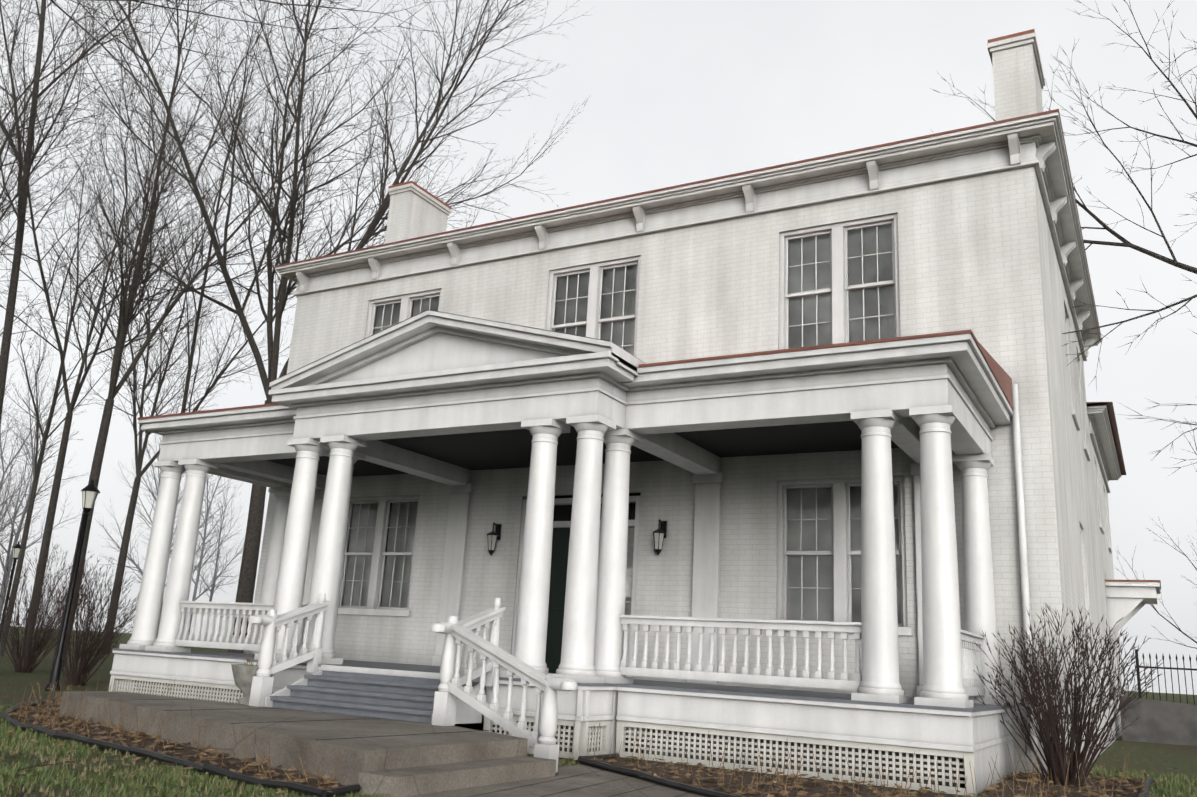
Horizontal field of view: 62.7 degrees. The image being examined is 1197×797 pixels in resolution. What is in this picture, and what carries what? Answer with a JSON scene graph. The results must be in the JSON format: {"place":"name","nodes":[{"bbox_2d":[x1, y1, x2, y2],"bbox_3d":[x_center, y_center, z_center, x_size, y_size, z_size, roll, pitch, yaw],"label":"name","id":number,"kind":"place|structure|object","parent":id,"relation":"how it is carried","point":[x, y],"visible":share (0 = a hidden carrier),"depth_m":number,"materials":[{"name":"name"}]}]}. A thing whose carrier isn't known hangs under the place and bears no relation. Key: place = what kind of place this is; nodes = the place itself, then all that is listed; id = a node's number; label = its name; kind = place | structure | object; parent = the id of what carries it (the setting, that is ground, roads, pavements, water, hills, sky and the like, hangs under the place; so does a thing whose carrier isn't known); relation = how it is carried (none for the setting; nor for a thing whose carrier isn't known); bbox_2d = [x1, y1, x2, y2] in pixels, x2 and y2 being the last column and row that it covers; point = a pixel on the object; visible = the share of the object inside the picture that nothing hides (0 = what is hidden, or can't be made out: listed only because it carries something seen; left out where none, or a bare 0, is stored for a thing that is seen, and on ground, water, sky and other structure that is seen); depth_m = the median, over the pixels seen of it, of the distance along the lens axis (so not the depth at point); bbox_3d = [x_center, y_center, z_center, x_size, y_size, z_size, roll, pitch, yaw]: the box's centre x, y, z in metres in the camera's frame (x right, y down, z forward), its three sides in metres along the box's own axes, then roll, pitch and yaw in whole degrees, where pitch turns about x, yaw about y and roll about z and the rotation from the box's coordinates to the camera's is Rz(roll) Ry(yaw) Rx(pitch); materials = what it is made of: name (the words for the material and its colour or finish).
{"place":"outdoors","nodes":[
{"label":"outdoors","id":0,"kind":"place"},
{"bbox_2d":[0,0,453,215],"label":"tree","id":1,"kind":"object","parent":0,"point":[139,1],"visible":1,"depth_m":13.80,"materials":[{"name":"brown plant"}]},
{"bbox_2d":[0,627,1196,796],"bbox_3d":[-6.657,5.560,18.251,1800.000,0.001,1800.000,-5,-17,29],"label":"lawn","id":2,"kind":"structure","parent":0,"point":[1146,756],"depth_m":16.18,"materials":[{"name":"green plant"}]},
{"bbox_2d":[0,542,22,644],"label":"lamp post","id":3,"kind":"object","parent":2,"relation":"on","point":[18,545],"depth_m":32.06,"materials":[{"name":"black metal"}]},
{"bbox_2d":[0,397,29,480],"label":"tree","id":4,"kind":"object","parent":2,"relation":"on","point":[12,427],"visible":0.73,"depth_m":93.28,"materials":[{"name":"grey plant"}]},
{"bbox_2d":[0,24,30,217],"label":"thin tree","id":5,"kind":"object","parent":2,"relation":"on","point":[6,137],"visible":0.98,"depth_m":24.20,"materials":[{"name":"brown plant"}]},
{"bbox_2d":[0,422,54,620],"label":"tree","id":6,"kind":"object","parent":2,"relation":"on","point":[10,543],"visible":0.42,"depth_m":86.21,"materials":[{"name":"grey plant"}]},
{"bbox_2d":[0,369,72,556],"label":"tree","id":7,"kind":"object","parent":2,"relation":"on","point":[4,526],"visible":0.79,"depth_m":82.69,"materials":[{"name":"brown plant"}]},
{"bbox_2d":[0,339,92,618],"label":"tree","id":8,"kind":"object","parent":2,"relation":"on","point":[19,530],"visible":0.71,"depth_m":79.00,"materials":[{"name":"brown plant"}]},
{"bbox_2d":[0,542,106,672],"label":"shrub","id":9,"kind":"object","parent":2,"relation":"on","point":[31,659],"visible":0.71,"depth_m":23.38,"materials":[{"name":"brown plant"}]},
{"bbox_2d":[0,5,138,348],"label":"thin tree","id":10,"kind":"object","parent":2,"relation":"on","point":[10,173],"visible":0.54,"depth_m":30.95,"materials":[{"name":"brown plant"}]},
{"bbox_2d":[44,479,99,690],"bbox_3d":[-9.407,3.288,17.586,0.340,3.740,0.340,-5,-17,29],"label":"lamp post","id":11,"kind":"object","parent":2,"relation":"on","point":[55,674],"depth_m":17.53,"materials":[{"name":"black metal"}]},
{"bbox_2d":[29,557,138,685],"bbox_3d":[-10.180,4.375,19.436,2.159,2.520,2.132,-5,-17,29],"label":"shrub","id":12,"kind":"object","parent":2,"relation":"on","point":[76,678],"visible":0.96,"depth_m":19.29,"materials":[{"name":"brown plant"}]},
{"bbox_2d":[0,0,187,306],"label":"tree","id":13,"kind":"object","parent":2,"relation":"on","point":[15,123],"visible":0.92,"depth_m":28.04,"materials":[{"name":"brown plant"}]},
{"bbox_2d":[0,116,203,656],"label":"thin tree","id":14,"kind":"object","parent":2,"relation":"on","point":[45,437],"visible":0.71,"depth_m":36.67,"materials":[{"name":"brown plant"}]},
{"bbox_2d":[0,0,205,422],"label":"tall tree","id":15,"kind":"object","parent":2,"relation":"on","point":[8,327],"visible":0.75,"depth_m":28.59,"materials":[{"name":"brown plant"}]},
{"bbox_2d":[0,0,218,660],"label":"tree","id":16,"kind":"object","parent":2,"relation":"on","point":[48,528],"visible":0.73,"depth_m":32.98,"materials":[{"name":"brown plant"}]},
{"bbox_2d":[9,757,232,795],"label":"fallen twigs","id":17,"kind":"object","parent":2,"relation":"on","point":[37,765],"visible":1,"depth_m":7.27,"materials":[{"name":"brown wood"}]},
{"bbox_2d":[95,392,228,573],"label":"tree","id":18,"kind":"object","parent":2,"relation":"on","point":[201,526],"visible":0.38,"depth_m":66.97,"materials":[{"name":"grey plant"}]},
{"bbox_2d":[101,420,232,586],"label":"tree","id":19,"kind":"object","parent":2,"relation":"on","point":[153,468],"visible":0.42,"depth_m":78.59,"materials":[{"name":"grey plant"}]},
{"bbox_2d":[29,0,362,666],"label":"tree","id":20,"kind":"object","parent":2,"relation":"on","point":[127,316],"visible":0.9,"depth_m":30.69,"materials":[{"name":"brown plant"}]},
{"bbox_2d":[166,473,227,590],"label":"tree","id":21,"kind":"object","parent":2,"relation":"on","point":[204,539],"visible":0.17,"depth_m":85.96,"materials":[{"name":"grey plant"}]},
{"bbox_2d":[58,135,337,654],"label":"tree","id":22,"kind":"object","parent":2,"relation":"on","point":[139,456],"visible":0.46,"depth_m":48.77,"materials":[{"name":"brown plant"}]},
{"bbox_2d":[148,473,262,634],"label":"tree","id":23,"kind":"object","parent":2,"relation":"on","point":[194,598],"visible":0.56,"depth_m":103.93,"materials":[{"name":"grey plant"}]},
{"bbox_2d":[195,480,242,601],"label":"tree","id":24,"kind":"object","parent":2,"relation":"on","point":[216,566],"visible":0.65,"depth_m":108.92,"materials":[{"name":"grey plant"}]},
{"bbox_2d":[150,5,290,412],"bbox_3d":[-15.306,-4.116,37.162,5.584,27.605,5.439,16,-19,-39],"label":"thin pole tree","id":25,"kind":"object","parent":2,"relation":"on","point":[190,355],"visible":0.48,"depth_m":37.10,"materials":[{"name":"brown plant"}]},
{"bbox_2d":[22,0,587,652],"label":"tree","id":26,"kind":"object","parent":2,"relation":"on","point":[250,556],"visible":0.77,"depth_m":35.71,"materials":[{"name":"brown plant"}]},
{"bbox_2d":[59,691,706,796],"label":"concrete walk and steps","id":27,"kind":"object","parent":2,"relation":"on","point":[457,762],"visible":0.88,"depth_m":8.58,"materials":[{"name":"grey concrete"}]},
{"bbox_2d":[231,664,272,703],"bbox_3d":[-4.256,3.507,12.041,0.540,0.450,0.540,-5,-17,29],"label":"planter urn","id":28,"kind":"object","parent":27,"relation":"on","point":[243,674],"visible":0.46,"depth_m":11.87,"materials":[{"name":"stone"}]},
{"bbox_2d":[244,653,257,665],"bbox_3d":[-4.232,3.231,12.102,0.319,0.223,0.335,6,-15,-10],"label":"dry plant","id":29,"kind":"object","parent":28,"relation":"in","point":[249,660],"visible":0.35,"depth_m":12.03,"materials":[{"name":"brown plant"}]},
{"bbox_2d":[269,670,479,722],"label":"porch steps","id":30,"kind":"structure","parent":27,"relation":"on","point":[386,697],"depth_m":11.37,"materials":[{"name":"grey wood"}]},
{"bbox_2d":[133,699,690,796],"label":"concrete joints","id":31,"kind":"object","parent":27,"relation":"attached to","point":[399,735],"visible":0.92,"depth_m":9.16,"materials":[{"name":"grey concrete"}]},
{"bbox_2d":[108,674,976,796],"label":"porch base","id":32,"kind":"object","parent":2,"relation":"on","point":[580,736],"visible":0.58,"depth_m":10.38,"materials":[{"name":"paint"}]},
{"bbox_2d":[133,680,956,786],"bbox_3d":[-2.131,3.972,12.181,12.420,0.420,0.850,-5,-17,29],"label":"lattice","id":33,"kind":"object","parent":2,"relation":"on","point":[817,758],"depth_m":10.40,"materials":[{"name":"grey wood"}]},
{"bbox_2d":[119,405,1007,707],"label":"porch columns","id":34,"kind":"structure","parent":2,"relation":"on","point":[593,633],"depth_m":11.58,"materials":[{"name":"white wood"}]},
{"bbox_2d":[0,694,1153,796],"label":"planting bed edging","id":35,"kind":"object","parent":2,"relation":"on","point":[291,786],"visible":0.9,"depth_m":8.44,"materials":[{"name":"black"}]},
{"bbox_2d":[11,700,1144,796],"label":"planting bed mulch","id":36,"kind":"object","parent":2,"relation":"on","point":[818,788],"visible":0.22,"depth_m":9.46,"materials":[{"name":"brown soil"}]},
{"bbox_2d":[11,673,1144,796],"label":"fallen leaves","id":37,"kind":"object","parent":36,"relation":"on","point":[120,729],"visible":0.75,"depth_m":9.22,"materials":[{"name":"brown plant"}]},
{"bbox_2d":[6,696,1151,796],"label":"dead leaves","id":38,"kind":"object","parent":36,"relation":"on","point":[326,776],"visible":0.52,"depth_m":9.30,"materials":[{"name":"brown plant"}]},
{"bbox_2d":[973,603,1163,786],"bbox_3d":[5.160,3.237,10.790,1.813,1.992,1.938,12,-17,-29],"label":"bush","id":39,"kind":"object","parent":36,"relation":"on","point":[1057,752],"visible":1,"depth_m":10.73,"materials":[{"name":"brown plant"}]},
{"bbox_2d":[0,704,1196,796],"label":"lawn grass","id":40,"kind":"structure","parent":2,"relation":"on","point":[1158,788],"depth_m":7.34,"materials":[{"name":"green plant"}]},
{"bbox_2d":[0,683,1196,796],"bbox_3d":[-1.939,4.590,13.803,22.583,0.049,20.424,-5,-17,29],"label":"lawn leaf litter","id":41,"kind":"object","parent":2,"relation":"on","point":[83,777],"visible":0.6,"depth_m":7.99,"materials":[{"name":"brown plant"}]},
{"bbox_2d":[110,112,1159,796],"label":"house","id":42,"kind":"structure","parent":2,"relation":"on","point":[428,372],"depth_m":13.53,"materials":[{"name":"white wood"}]},
{"bbox_2d":[342,270,640,600],"bbox_3d":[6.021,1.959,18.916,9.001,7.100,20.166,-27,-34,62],"label":"dark interior","id":43,"kind":"object","parent":42,"relation":"attached to","point":[564,512],"depth_m":16.93,"materials":[{"name":"black"}]},
{"bbox_2d":[545,528,569,672],"bbox_3d":[-0.340,3.164,15.446,1.080,2.270,0.065,-5,-17,29],"label":"front door","id":44,"kind":"structure","parent":42,"relation":"attached to","point":[560,551],"depth_m":15.60,"materials":[{"name":"black wood"}]},
{"bbox_2d":[112,648,1015,711],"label":"porch floor boards","id":45,"kind":"object","parent":42,"relation":"on","point":[749,691],"visible":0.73,"depth_m":11.45,"materials":[{"name":"grey wood"}]},
{"bbox_2d":[157,593,984,771],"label":"porch railings","id":46,"kind":"object","parent":45,"relation":"on","point":[492,660],"visible":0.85,"depth_m":10.85,"materials":[{"name":"white wood"}]},
{"bbox_2d":[267,421,899,476],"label":"porch ceiling boards","id":47,"kind":"object","parent":42,"relation":"attached to","point":[501,449],"visible":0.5,"depth_m":14.31,"materials":[{"name":"black wood"}]},
{"bbox_2d":[625,527,634,614],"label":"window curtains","id":48,"kind":"object","parent":42,"relation":"attached to","point":[630,547],"depth_m":15.12,"materials":[{"name":"white fabric"}]},
{"bbox_2d":[137,109,1160,589],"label":"metal roof sheets","id":49,"kind":"object","parent":42,"relation":"on","point":[1001,377],"visible":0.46,"depth_m":14.29,"materials":[{"name":"metal"}]},
{"bbox_2d":[385,32,1044,243],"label":"chimney stacks","id":50,"kind":"object","parent":49,"relation":"on","point":[1019,84],"visible":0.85,"depth_m":15.92,"materials":[{"name":"white brick"}]},
{"bbox_2d":[388,29,1034,208],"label":"chimney caps","id":51,"kind":"object","parent":50,"relation":"on","point":[989,41],"visible":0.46,"depth_m":16.02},
{"bbox_2d":[930,0,1196,475],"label":"overhanging tree","id":52,"kind":"object","parent":2,"relation":"on","point":[1173,262],"visible":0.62,"depth_m":17.06,"materials":[{"name":"brown plant"}]},
{"bbox_2d":[1114,546,1196,648],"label":"tree","id":53,"kind":"object","parent":2,"relation":"on","point":[1178,628],"visible":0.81,"depth_m":25.78,"materials":[{"name":"brown plant"}]},
{"bbox_2d":[1135,649,1196,704],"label":"iron fence","id":54,"kind":"object","parent":2,"relation":"on","point":[1157,668],"visible":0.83,"depth_m":21.92,"materials":[{"name":"black metal"}]},
{"bbox_2d":[1150,418,1196,587],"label":"tree","id":55,"kind":"object","parent":2,"relation":"on","point":[1158,517],"visible":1,"depth_m":42.66,"materials":[{"name":"brown plant"}]},
{"bbox_2d":[0,0,1196,694],"label":"sky","id":56,"kind":"structure","parent":0,"point":[677,92],"materials":[{"name":"white"}]},
{"bbox_2d":[341,225,900,622],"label":"window glass panes","id":57,"kind":"object","parent":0,"point":[632,351],"visible":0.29,"depth_m":14.82,"materials":[{"name":"glass"}]},
{"bbox_2d":[342,224,900,622],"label":"windows","id":58,"kind":"structure","parent":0,"point":[856,277],"depth_m":14.79,"materials":[{"name":"white wood"}]},
{"bbox_2d":[251,165,1122,776],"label":"brick house walls","id":59,"kind":"structure","parent":0,"point":[977,255],"depth_m":14.71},
{"bbox_2d":[487,519,666,554],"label":"wall lanterns","id":60,"kind":"object","parent":59,"relation":"attached to","point":[662,526],"depth_m":14.88,"materials":[{"name":"black metal"}]},
{"bbox_2d":[1119,696,1196,745],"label":"ramp wall","id":61,"kind":"structure","parent":0,"point":[1162,722],"depth_m":20.89,"materials":[{"name":"concrete"}]}
]}

